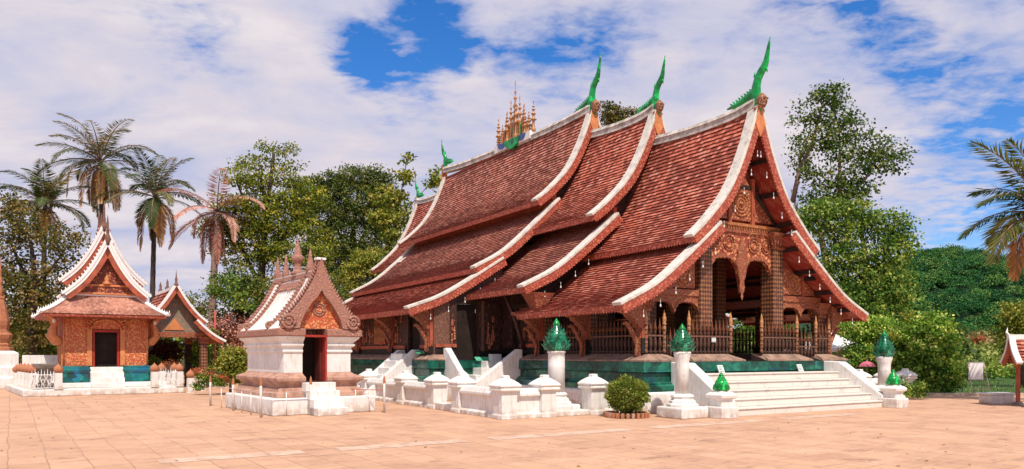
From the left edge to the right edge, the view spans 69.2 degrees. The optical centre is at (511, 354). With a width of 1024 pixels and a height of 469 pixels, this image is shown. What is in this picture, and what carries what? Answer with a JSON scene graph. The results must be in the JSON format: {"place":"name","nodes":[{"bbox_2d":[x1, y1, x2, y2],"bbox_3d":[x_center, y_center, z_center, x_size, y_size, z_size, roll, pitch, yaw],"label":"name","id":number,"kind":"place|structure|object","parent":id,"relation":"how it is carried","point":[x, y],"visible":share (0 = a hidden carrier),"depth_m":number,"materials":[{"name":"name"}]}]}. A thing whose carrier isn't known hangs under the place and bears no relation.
{"place":"outdoors","nodes":[
{"label":"outdoors","id":0,"kind":"place"},
{"bbox_2d":[0,399,970,468],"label":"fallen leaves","id":1,"kind":"object","parent":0,"point":[539,450],"visible":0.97,"depth_m":13.17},
{"bbox_2d":[0,375,1023,468],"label":"courtyard paving","id":2,"kind":"structure","parent":0,"point":[94,431],"depth_m":14.07,"materials":[{"name":"stone"}]},
{"bbox_2d":[0,258,18,388],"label":"orange stupa","id":3,"kind":"object","parent":2,"relation":"on","point":[9,358],"visible":0.73,"depth_m":34.33,"materials":[{"name":"white paint"}]},
{"bbox_2d":[0,185,94,363],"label":"tree","id":4,"kind":"object","parent":2,"relation":"on","point":[27,339],"visible":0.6,"depth_m":41.79,"materials":[{"name":"green plant"}]},
{"bbox_2d":[22,355,89,382],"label":"white wall","id":5,"kind":"structure","parent":2,"relation":"on","point":[39,359],"depth_m":33.30,"materials":[{"name":"paint"}]},
{"bbox_2d":[6,203,183,396],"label":"red chapel","id":6,"kind":"structure","parent":2,"relation":"on","point":[107,335],"depth_m":30.45,"materials":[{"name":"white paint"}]},
{"bbox_2d":[12,365,17,385],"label":"fence post","id":7,"kind":"object","parent":6,"relation":"on","point":[14,376],"visible":0.49,"depth_m":31.26,"materials":[{"name":"white paint"}]},
{"bbox_2d":[16,362,22,386],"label":"fence post","id":8,"kind":"object","parent":6,"relation":"on","point":[18,376],"visible":0.62,"depth_m":30.41,"materials":[{"name":"white paint"}]},
{"bbox_2d":[19,363,25,387],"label":"fence post","id":9,"kind":"object","parent":6,"relation":"on","point":[22,374],"visible":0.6,"depth_m":29.56,"materials":[{"name":"white paint"}]},
{"bbox_2d":[23,364,29,388],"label":"fence post","id":10,"kind":"object","parent":6,"relation":"on","point":[25,377],"visible":0.62,"depth_m":28.71,"materials":[{"name":"white paint"}]},
{"bbox_2d":[26,363,36,389],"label":"fence post","id":11,"kind":"object","parent":6,"relation":"on","point":[31,369],"visible":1,"depth_m":27.89,"materials":[{"name":"white paint"}]},
{"bbox_2d":[31,369,54,388],"bbox_3d":[-17.736,0.931,28.071,0.786,0.746,0.036,0,0,-35],"label":"metal grille","id":12,"kind":"object","parent":6,"relation":"attached to","point":[47,374],"visible":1,"depth_m":28.09,"materials":[{"name":"metal"}]},
{"bbox_2d":[32,364,56,388],"bbox_3d":[-17.926,0.853,28.463,0.800,0.970,0.800,0,0,-35],"label":"pedestal","id":13,"kind":"object","parent":6,"relation":"on","point":[44,367],"visible":0.65,"depth_m":28.23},
{"bbox_2d":[53,363,63,388],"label":"fence post","id":14,"kind":"object","parent":6,"relation":"on","point":[58,369],"visible":1,"depth_m":28.25,"materials":[{"name":"white paint"}]},
{"bbox_2d":[150,362,158,386],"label":"fence post","id":15,"kind":"object","parent":6,"relation":"on","point":[154,368],"visible":1,"depth_m":30.17,"materials":[{"name":"white paint"}]},
{"bbox_2d":[158,362,165,380],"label":"fence post","id":16,"kind":"object","parent":6,"relation":"on","point":[161,366],"visible":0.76,"depth_m":31.31,"materials":[{"name":"white paint"}]},
{"bbox_2d":[158,370,175,385],"bbox_3d":[-14.194,0.931,30.552,0.736,0.746,0.036,0,0,-35],"label":"metal grille","id":17,"kind":"object","parent":6,"relation":"attached to","point":[168,373],"visible":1,"depth_m":30.53,"materials":[{"name":"metal"}]},
{"bbox_2d":[166,362,171,384],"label":"fence post","id":18,"kind":"object","parent":6,"relation":"on","point":[168,365],"visible":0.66,"depth_m":32.48,"materials":[{"name":"white paint"}]},
{"bbox_2d":[170,362,176,384],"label":"fence post","id":19,"kind":"object","parent":6,"relation":"on","point":[173,366],"visible":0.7,"depth_m":31.57,"materials":[{"name":"white paint"}]},
{"bbox_2d":[175,362,183,386],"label":"fence post","id":20,"kind":"object","parent":6,"relation":"on","point":[179,368],"visible":1,"depth_m":30.71,"materials":[{"name":"white paint"}]},
{"bbox_2d":[148,354,183,370],"bbox_3d":[-16.553,0.493,34.905,1.964,0.995,1.225,0,0,8],"label":"garden shrub","id":21,"kind":"object","parent":2,"relation":"on","point":[156,361],"visible":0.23,"depth_m":34.89,"materials":[{"name":"green plant"}]},
{"bbox_2d":[148,339,187,360],"bbox_3d":[-17.531,0.378,37.541,2.434,2.445,1.807,0,0,0],"label":"maroon shrub","id":22,"kind":"object","parent":2,"relation":"on","point":[165,350],"visible":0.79,"depth_m":37.31,"materials":[{"name":"brown plant"}]},
{"bbox_2d":[148,272,226,387],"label":"open pavilion","id":23,"kind":"structure","parent":2,"relation":"on","point":[185,318],"depth_m":34.77,"materials":[{"name":"ceramic"}]},
{"bbox_2d":[186,370,194,392],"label":"fence post","id":24,"kind":"object","parent":2,"relation":"on","point":[190,376],"visible":0.84,"depth_m":30.41,"materials":[{"name":"white paint"}]},
{"bbox_2d":[182,289,220,378],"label":"tree","id":25,"kind":"object","parent":2,"relation":"on","point":[202,310],"visible":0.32,"depth_m":47.80,"materials":[{"name":"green plant"}]},
{"bbox_2d":[178,316,232,377],"bbox_3d":[-16.093,-0.254,39.523,2.266,3.708,3.849,0,0,0],"label":"garden shrub","id":26,"kind":"object","parent":2,"relation":"on","point":[195,356],"visible":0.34,"depth_m":38.50,"materials":[{"name":"green plant"}]},
{"bbox_2d":[209,375,211,405],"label":"bollard post","id":27,"kind":"object","parent":2,"relation":"on","point":[210,391],"visible":1,"depth_m":22.94,"materials":[{"name":"white paint"}]},
{"bbox_2d":[188,365,234,390],"bbox_3d":[-11.783,0.950,29.133,1.854,1.047,1.079,0,0,0],"label":"flower bed","id":28,"kind":"object","parent":2,"relation":"on","point":[204,377],"visible":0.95,"depth_m":29.03,"materials":[{"name":"green plant"}]},
{"bbox_2d":[159,168,264,380],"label":"palm tree","id":29,"kind":"object","parent":2,"relation":"on","point":[215,245],"visible":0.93,"depth_m":43.82,"materials":[{"name":"brown plant"}]},
{"bbox_2d":[214,310,215,378],"bbox_3d":[-15.467,-0.350,38.667,0.098,3.900,0.098,0,0,22],"label":"painted pole","id":30,"kind":"object","parent":2,"relation":"on","point":[215,332],"visible":0.54,"depth_m":38.62,"materials":[{"name":"red wood"}]},
{"bbox_2d":[204,343,247,392],"bbox_3d":[-11.154,0.588,29.531,1.944,2.024,1.645,0,0,0],"label":"garden shrub","id":31,"kind":"object","parent":2,"relation":"on","point":[228,365],"visible":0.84,"depth_m":29.27,"materials":[{"name":"green plant"}]},
{"bbox_2d":[232,378,234,410],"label":"bollard post","id":32,"kind":"object","parent":2,"relation":"on","point":[233,382],"visible":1,"depth_m":20.97,"materials":[{"name":"white paint"}]},
{"bbox_2d":[233,388,259,414],"bbox_3d":[-7.107,1.285,19.853,0.026,0.630,2.685,0,0,-34],"label":"pipe barrier","id":33,"kind":"object","parent":2,"relation":"on","point":[250,398],"visible":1,"depth_m":19.81,"materials":[{"name":"metal"}]},
{"bbox_2d":[259,378,261,417],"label":"bollard post","id":34,"kind":"object","parent":2,"relation":"on","point":[260,383],"visible":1,"depth_m":18.68,"materials":[{"name":"white paint"}]},
{"bbox_2d":[190,137,345,307],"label":"broad tree","id":35,"kind":"object","parent":2,"relation":"on","point":[263,222],"visible":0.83,"depth_m":44.66,"materials":[{"name":"green plant"}]},
{"bbox_2d":[199,263,358,382],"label":"strangler tree","id":36,"kind":"object","parent":2,"relation":"on","point":[243,307],"visible":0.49,"depth_m":40.05,"materials":[{"name":"green plant"}]},
{"bbox_2d":[264,391,308,415],"bbox_3d":[-5.806,1.285,19.103,1.228,0.630,0.025,0,0,-37],"label":"pipe barrier","id":37,"kind":"object","parent":2,"relation":"on","point":[286,396],"visible":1,"depth_m":19.09,"materials":[{"name":"metal"}]},
{"bbox_2d":[226,235,374,416],"bbox_3d":[-6.004,-0.935,21.272,2.900,5.070,4.870,0,0,-37],"label":"shrine","id":38,"kind":"object","parent":2,"relation":"on","point":[298,328],"visible":1,"depth_m":20.45,"materials":[{"name":"white paint"}]},
{"bbox_2d":[286,161,404,300],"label":"round tree","id":39,"kind":"object","parent":2,"relation":"on","point":[340,217],"visible":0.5,"depth_m":57.19,"materials":[{"name":"green plant"}]},
{"bbox_2d":[333,244,386,298],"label":"bushy tree","id":40,"kind":"object","parent":2,"relation":"on","point":[368,261],"visible":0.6,"depth_m":46.73,"materials":[{"name":"green plant"}]},
{"bbox_2d":[359,369,376,388],"bbox_3d":[-5.127,1.062,26.595,0.610,1.075,0.610,0,0,-32],"label":"fence post","id":41,"kind":"object","parent":2,"relation":"on","point":[367,374],"visible":0.5,"depth_m":26.38,"materials":[{"name":"white paint"}]},
{"bbox_2d":[366,378,396,402],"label":"fence wall","id":42,"kind":"structure","parent":2,"relation":"on","point":[391,391],"depth_m":24.91,"materials":[{"name":"white paint"}]},
{"bbox_2d":[383,375,385,412],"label":"bollard post","id":43,"kind":"object","parent":2,"relation":"on","point":[384,396],"visible":1,"depth_m":20.23,"materials":[{"name":"white paint"}]},
{"bbox_2d":[357,350,419,396],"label":"side staircase","id":44,"kind":"structure","parent":2,"relation":"on","point":[394,364],"depth_m":26.30,"materials":[{"name":"white paint"}]},
{"bbox_2d":[361,151,441,256],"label":"slender tree","id":45,"kind":"object","parent":2,"relation":"on","point":[379,216],"visible":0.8,"depth_m":53.70,"materials":[{"name":"green plant"}]},
{"bbox_2d":[393,370,417,404],"bbox_3d":[-3.402,1.062,23.781,0.610,1.075,0.610,0,0,-32],"label":"fence post","id":46,"kind":"object","parent":2,"relation":"on","point":[402,378],"visible":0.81,"depth_m":23.59,"materials":[{"name":"white paint"}]},
{"bbox_2d":[403,381,426,407],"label":"fence wall","id":47,"kind":"structure","parent":2,"relation":"on","point":[416,393],"depth_m":22.79,"materials":[{"name":"white paint"}]},
{"bbox_2d":[423,372,449,408],"bbox_3d":[-2.201,1.062,21.820,0.610,1.075,0.610,0,0,-32],"label":"fence post","id":48,"kind":"object","parent":2,"relation":"on","point":[436,383],"visible":0.81,"depth_m":21.64,"materials":[{"name":"white paint"}]},
{"bbox_2d":[435,402,450,410],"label":"fence sill","id":49,"kind":"structure","parent":2,"relation":"on","point":[445,406],"depth_m":21.08,"materials":[{"name":"white paint"}]},
{"bbox_2d":[447,373,476,412],"bbox_3d":[-1.371,1.062,20.370,0.610,1.075,0.610,0,0,-32],"label":"fence post","id":50,"kind":"object","parent":2,"relation":"on","point":[457,383],"visible":0.77,"depth_m":20.18,"materials":[{"name":"white paint"}]},
{"bbox_2d":[459,386,492,417],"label":"fence wall","id":51,"kind":"structure","parent":2,"relation":"on","point":[477,400],"depth_m":19.30,"materials":[{"name":"white paint"}]},
{"bbox_2d":[444,348,521,400],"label":"corner staircase","id":52,"kind":"structure","parent":2,"relation":"on","point":[493,369],"depth_m":25.26,"materials":[{"name":"white paint"}]},
{"bbox_2d":[488,375,521,419],"bbox_3d":[-0.170,1.062,18.315,0.610,1.075,0.610,0,0,-31],"label":"fence post","id":53,"kind":"object","parent":2,"relation":"on","point":[505,389],"visible":1,"depth_m":18.14,"materials":[{"name":"white paint"}]},
{"bbox_2d":[157,413,860,462],"bbox_3d":[1.962,1.596,15.447,16.918,0.001,0.499,0,0,-32],"label":"paving strip","id":54,"kind":"object","parent":2,"relation":"on","point":[203,458],"visible":1,"depth_m":13.56,"materials":[{"name":"stone"}]},
{"bbox_2d":[517,388,540,418],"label":"fence wall","id":55,"kind":"structure","parent":2,"relation":"on","point":[527,402],"depth_m":18.52,"materials":[{"name":"white paint"}]},
{"bbox_2d":[528,375,560,417],"bbox_3d":[0.828,1.062,18.926,0.610,1.075,0.610,0,0,-32],"label":"fence post","id":56,"kind":"object","parent":2,"relation":"on","point":[547,386],"visible":0.89,"depth_m":18.72,"materials":[{"name":"white paint"}]},
{"bbox_2d":[542,318,579,410],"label":"lotus pillar","id":57,"kind":"structure","parent":2,"relation":"on","point":[556,344],"depth_m":19.49,"materials":[{"name":"white paint"}]},
{"bbox_2d":[556,409,589,416],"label":"fence sill","id":58,"kind":"structure","parent":2,"relation":"on","point":[562,413],"depth_m":19.22,"materials":[{"name":"white paint"}]},
{"bbox_2d":[577,374,607,414],"bbox_3d":[2.158,1.062,19.741,0.610,1.075,0.610,0,0,-31],"label":"fence post","id":59,"kind":"object","parent":2,"relation":"on","point":[592,387],"visible":0.87,"depth_m":19.56,"materials":[{"name":"white paint"}]},
{"bbox_2d":[343,38,868,413],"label":"temple hall","id":60,"kind":"structure","parent":2,"relation":"on","point":[522,235],"depth_m":25.41,"materials":[{"name":"tile"}]},
{"bbox_2d":[374,321,386,343],"bbox_3d":[-5.323,-0.865,29.929,0.102,0.931,1.242,0,0,-32],"label":"window","id":61,"kind":"structure","parent":60,"relation":"in","point":[378,338],"depth_m":29.96,"materials":[{"name":"red paint"}]},
{"bbox_2d":[543,321,580,352],"bbox_3d":[1.641,-0.537,23.965,0.106,1.029,2.155,0,0,-31],"label":"wooden railing","id":62,"kind":"object","parent":60,"relation":"on","point":[574,344],"visible":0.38,"depth_m":23.56,"materials":[{"name":"brown wood"}]},
{"bbox_2d":[590,319,634,352],"bbox_3d":[2.958,-0.537,21.817,0.106,1.029,2.138,0,0,-31],"label":"wooden railing","id":63,"kind":"object","parent":60,"relation":"on","point":[618,344],"visible":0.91,"depth_m":21.85,"materials":[{"name":"brown wood"}]},
{"bbox_2d":[644,310,665,352],"bbox_3d":[4.011,-0.652,20.803,0.807,1.260,0.118,0,0,-32],"label":"wooden railing","id":64,"kind":"object","parent":60,"relation":"on","point":[663,342],"visible":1,"depth_m":20.79,"materials":[{"name":"brown wood"}]},
{"bbox_2d":[666,329,675,356],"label":"wooden gate","id":65,"kind":"structure","parent":60,"relation":"on","point":[667,345],"depth_m":21.06,"materials":[{"name":"brown wood"}]},
{"bbox_2d":[687,312,732,352],"bbox_3d":[5.856,-0.652,21.934,1.854,1.260,0.118,0,0,-31],"label":"wooden railing","id":66,"kind":"object","parent":60,"relation":"on","point":[726,344],"visible":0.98,"depth_m":21.94,"materials":[{"name":"brown wood"}]},
{"bbox_2d":[728,326,754,353],"bbox_3d":[8.569,-0.537,28.210,0.106,1.029,2.155,0,0,-32],"label":"wooden railing","id":67,"kind":"object","parent":60,"relation":"on","point":[747,346],"visible":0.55,"depth_m":27.96,"materials":[{"name":"brown wood"}]},
{"bbox_2d":[760,313,798,352],"bbox_3d":[8.484,-0.652,23.544,1.809,1.260,0.118,0,0,-31],"label":"wooden railing","id":68,"kind":"object","parent":60,"relation":"on","point":[786,344],"visible":1,"depth_m":23.52,"materials":[{"name":"brown wood"}]},
{"bbox_2d":[784,325,809,352],"bbox_3d":[9.885,-0.537,26.062,0.106,1.029,2.138,0,0,-31],"label":"wooden railing","id":69,"kind":"object","parent":60,"relation":"on","point":[807,332],"visible":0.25,"depth_m":25.81,"materials":[{"name":"brown wood"}]},
{"bbox_2d":[798,332,814,358],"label":"wooden gate","id":70,"kind":"structure","parent":60,"relation":"on","point":[807,352],"depth_m":24.24,"materials":[{"name":"brown wood"}]},
{"bbox_2d":[814,317,830,352],"bbox_3d":[10.310,-0.652,24.664,0.807,1.260,0.118,0,0,-31],"label":"wooden railing","id":71,"kind":"object","parent":60,"relation":"on","point":[822,345],"visible":1,"depth_m":24.64,"materials":[{"name":"brown wood"}]},
{"bbox_2d":[605,389,629,411],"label":"fence wall","id":72,"kind":"structure","parent":2,"relation":"on","point":[607,408],"depth_m":19.84,"materials":[{"name":"white paint"}]},
{"bbox_2d":[604,410,649,418],"bbox_3d":[2.927,1.535,18.862,1.148,0.130,1.145,0,0,0],"label":"brick ring","id":73,"kind":"object","parent":2,"relation":"on","point":[628,415],"visible":0.92,"depth_m":18.47,"materials":[{"name":"brick"}]},
{"bbox_2d":[603,373,651,412],"bbox_3d":[2.941,1.031,18.851,1.195,1.097,1.172,0,0,37],"label":"clipped bush","id":74,"kind":"object","parent":73,"relation":"in","point":[621,398],"visible":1,"depth_m":18.61,"materials":[{"name":"green plant"}]},
{"bbox_2d":[657,324,707,418],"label":"lotus pillar","id":75,"kind":"structure","parent":2,"relation":"on","point":[681,404],"depth_m":18.57,"materials":[{"name":"white paint"}]},
{"bbox_2d":[704,372,738,418],"bbox_3d":[5.270,1.022,18.700,0.600,1.155,0.600,0,0,-32],"label":"lotus pedestal","id":76,"kind":"object","parent":2,"relation":"on","point":[721,397],"visible":0.98,"depth_m":18.53,"materials":[{"name":"white paint"}]},
{"bbox_2d":[727,313,754,353],"bbox_3d":[11.756,-0.997,37.022,3.081,5.194,3.418,0,0,37],"label":"garden shrub","id":77,"kind":"object","parent":2,"relation":"on","point":[736,322],"visible":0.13,"depth_m":36.68,"materials":[{"name":"green plant"}]},
{"bbox_2d":[671,361,883,415],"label":"front staircase","id":78,"kind":"structure","parent":2,"relation":"on","point":[837,385],"depth_m":21.26,"materials":[{"name":"beige paint"}]},
{"bbox_2d":[856,369,872,380],"bbox_3d":[12.082,1.062,25.823,0.610,1.075,0.610,0,0,-31],"label":"parapet","id":79,"kind":"object","parent":2,"relation":"on","point":[866,375],"visible":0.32,"depth_m":25.68,"materials":[{"name":"white paint"}]},
{"bbox_2d":[878,369,907,407],"bbox_3d":[11.450,1.022,22.300,0.600,1.155,0.600,0,0,-32],"label":"lotus pedestal","id":80,"kind":"object","parent":2,"relation":"on","point":[893,390],"visible":1,"depth_m":22.14,"materials":[{"name":"white paint"}]},
{"bbox_2d":[897,368,917,397],"bbox_3d":[14.444,1.062,27.270,0.610,1.075,0.610,0,0,-31],"label":"fence post","id":81,"kind":"object","parent":2,"relation":"on","point":[910,375],"visible":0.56,"depth_m":27.08,"materials":[{"name":"white paint"}]},
{"bbox_2d":[900,375,915,397],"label":"bush","id":82,"kind":"object","parent":2,"relation":"on","point":[907,392],"visible":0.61,"depth_m":23.90,"materials":[{"name":"green plant"}]},
{"bbox_2d":[904,379,931,398],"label":"bush","id":83,"kind":"object","parent":2,"relation":"on","point":[919,389],"visible":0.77,"depth_m":26.08,"materials":[{"name":"green plant"}]},
{"bbox_2d":[922,393,1023,395],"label":"courtyard kerb","id":84,"kind":"structure","parent":2,"relation":"on","point":[956,394],"depth_m":28.52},
{"bbox_2d":[957,136,1023,281],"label":"palm tree","id":85,"kind":"object","parent":2,"relation":"on","point":[1012,229],"visible":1,"depth_m":24.01,"materials":[{"name":"green plant"}]},
{"bbox_2d":[976,392,1014,403],"bbox_3d":[15.600,1.420,23.900,1.000,0.360,0.580,0,0,-10],"label":"stone bench","id":86,"kind":"object","parent":2,"relation":"on","point":[996,397],"visible":0.85,"depth_m":23.68,"materials":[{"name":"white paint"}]},
{"bbox_2d":[1000,327,1023,406],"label":"roofed kiosk","id":87,"kind":"object","parent":2,"relation":"on","point":[1014,349],"visible":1,"depth_m":22.72,"materials":[{"name":"wood"}]},
{"bbox_2d":[0,0,1023,351],"label":"sky","id":88,"kind":"structure","parent":0,"point":[365,82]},
{"bbox_2d":[733,261,1022,345],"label":"hill","id":89,"kind":"structure","parent":0,"point":[965,288],"depth_m":348.96,"materials":[{"name":"plant"}]},
{"bbox_2d":[852,243,1023,337],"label":"hill forest","id":90,"kind":"object","parent":89,"relation":"on","point":[953,257],"visible":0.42,"depth_m":349.00,"materials":[{"name":"plant"}]},
{"bbox_2d":[871,331,905,397],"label":"lotus pillar","id":91,"kind":"structure","parent":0,"point":[884,351],"depth_m":23.84,"materials":[{"name":"white paint"}]},
{"bbox_2d":[932,376,1023,392],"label":"lawn ground","id":92,"kind":"structure","parent":0,"point":[977,384],"depth_m":36.72,"materials":[{"name":"green plant"}]},
{"bbox_2d":[784,333,851,355],"bbox_3d":[14.820,0.225,33.221,3.752,2.750,3.360,0,0,-20],"label":"white tent","id":93,"kind":"object","parent":92,"relation":"on","point":[836,344],"visible":0.18,"depth_m":32.08,"materials":[{"name":"fabric"}]},
{"bbox_2d":[781,79,918,333],"bbox_3d":[18.132,-6.538,40.005,7.508,16.327,3.170,0,0,0],"label":"tall tree","id":94,"kind":"object","parent":92,"relation":"on","point":[841,184],"visible":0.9,"depth_m":39.78,"materials":[{"name":"green plant"}]},
{"bbox_2d":[793,193,929,369],"bbox_3d":[16.905,-3.186,37.017,7.370,9.573,3.460,0,0,0],"label":"leafy tree","id":95,"kind":"object","parent":92,"relation":"on","point":[883,274],"visible":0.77,"depth_m":36.58,"materials":[{"name":"green plant"}]},
{"bbox_2d":[858,361,875,366],"bbox_3d":[14.200,0.915,29.700,0.610,1.370,0.610,0,0,-22],"label":"pink umbrella","id":96,"kind":"object","parent":92,"relation":"on","point":[866,364],"visible":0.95,"depth_m":29.49,"materials":[{"name":"fabric"}]},
{"bbox_2d":[832,310,919,377],"bbox_3d":[14.894,-0.057,30.518,4.011,3.480,2.882,0,0,24],"label":"flowering bush","id":97,"kind":"object","parent":92,"relation":"on","point":[859,348],"visible":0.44,"depth_m":30.16,"materials":[{"name":"green plant"}]},
{"bbox_2d":[801,304,981,370],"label":"wood","id":98,"kind":"object","parent":92,"relation":"on","point":[966,345],"visible":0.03,"depth_m":44.88,"materials":[{"name":"green plant"}]},
{"bbox_2d":[883,307,970,392],"bbox_3d":[16.474,0.021,29.617,3.539,3.779,2.403,0,0,0],"label":"flowering bush","id":99,"kind":"object","parent":92,"relation":"on","point":[934,367],"visible":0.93,"depth_m":29.17,"materials":[{"name":"green plant"}]},
{"bbox_2d":[961,362,989,392],"bbox_3d":[18.073,0.957,28.923,0.788,1.294,0.681,0,0,6],"label":"white board","id":100,"kind":"object","parent":92,"relation":"on","point":[975,370],"visible":0.85,"depth_m":28.88,"materials":[{"name":"fabric"}]},
{"bbox_2d":[957,355,1014,380],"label":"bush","id":101,"kind":"object","parent":92,"relation":"on","point":[996,374],"visible":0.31,"depth_m":45.07,"materials":[{"name":"green plant"}]},
{"bbox_2d":[987,299,1023,386],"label":"yellow tree","id":102,"kind":"object","parent":92,"relation":"on","point":[1010,314],"visible":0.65,"depth_m":35.89,"materials":[{"name":"green plant"}]},
{"label":"ground","id":103,"kind":"structure","parent":0,"visible":0},
{"bbox_2d":[0,158,99,350],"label":"palm tree","id":104,"kind":"object","parent":103,"relation":"on","point":[40,194],"visible":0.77,"depth_m":55.69,"materials":[{"name":"green plant"}]},
{"bbox_2d":[34,113,159,219],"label":"palm tree","id":105,"kind":"object","parent":103,"relation":"on","point":[99,181],"visible":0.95,"depth_m":65.49,"materials":[{"name":"green plant"}]},
{"bbox_2d":[12,316,231,364],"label":"wood","id":106,"kind":"object","parent":103,"relation":"on","point":[179,339],"visible":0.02,"depth_m":64.06,"materials":[{"name":"green plant"}]},
{"bbox_2d":[93,147,204,350],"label":"palm tree","id":107,"kind":"object","parent":103,"relation":"on","point":[153,209],"visible":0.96,"depth_m":57.47,"materials":[{"name":"green plant"}]},
{"bbox_2d":[598,100,641,126],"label":"distant tree","id":108,"kind":"object","parent":103,"relation":"on","point":[611,114],"visible":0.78,"depth_m":61.72,"materials":[{"name":"green plant"}]},
{"bbox_2d":[971,334,991,344],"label":"red flower tree","id":109,"kind":"object","parent":103,"relation":"on","point":[977,339],"visible":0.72,"depth_m":73.78,"materials":[{"name":"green plant"}]},
{"bbox_2d":[958,327,1005,345],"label":"brown wood","id":110,"kind":"object","parent":103,"relation":"on","point":[983,333],"visible":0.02,"depth_m":126.42,"materials":[{"name":"plant"}]},
{"bbox_2d":[959,338,1014,374],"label":"wood","id":111,"kind":"object","parent":103,"relation":"on","point":[987,351],"visible":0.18,"depth_m":57.25,"materials":[{"name":"plant"}]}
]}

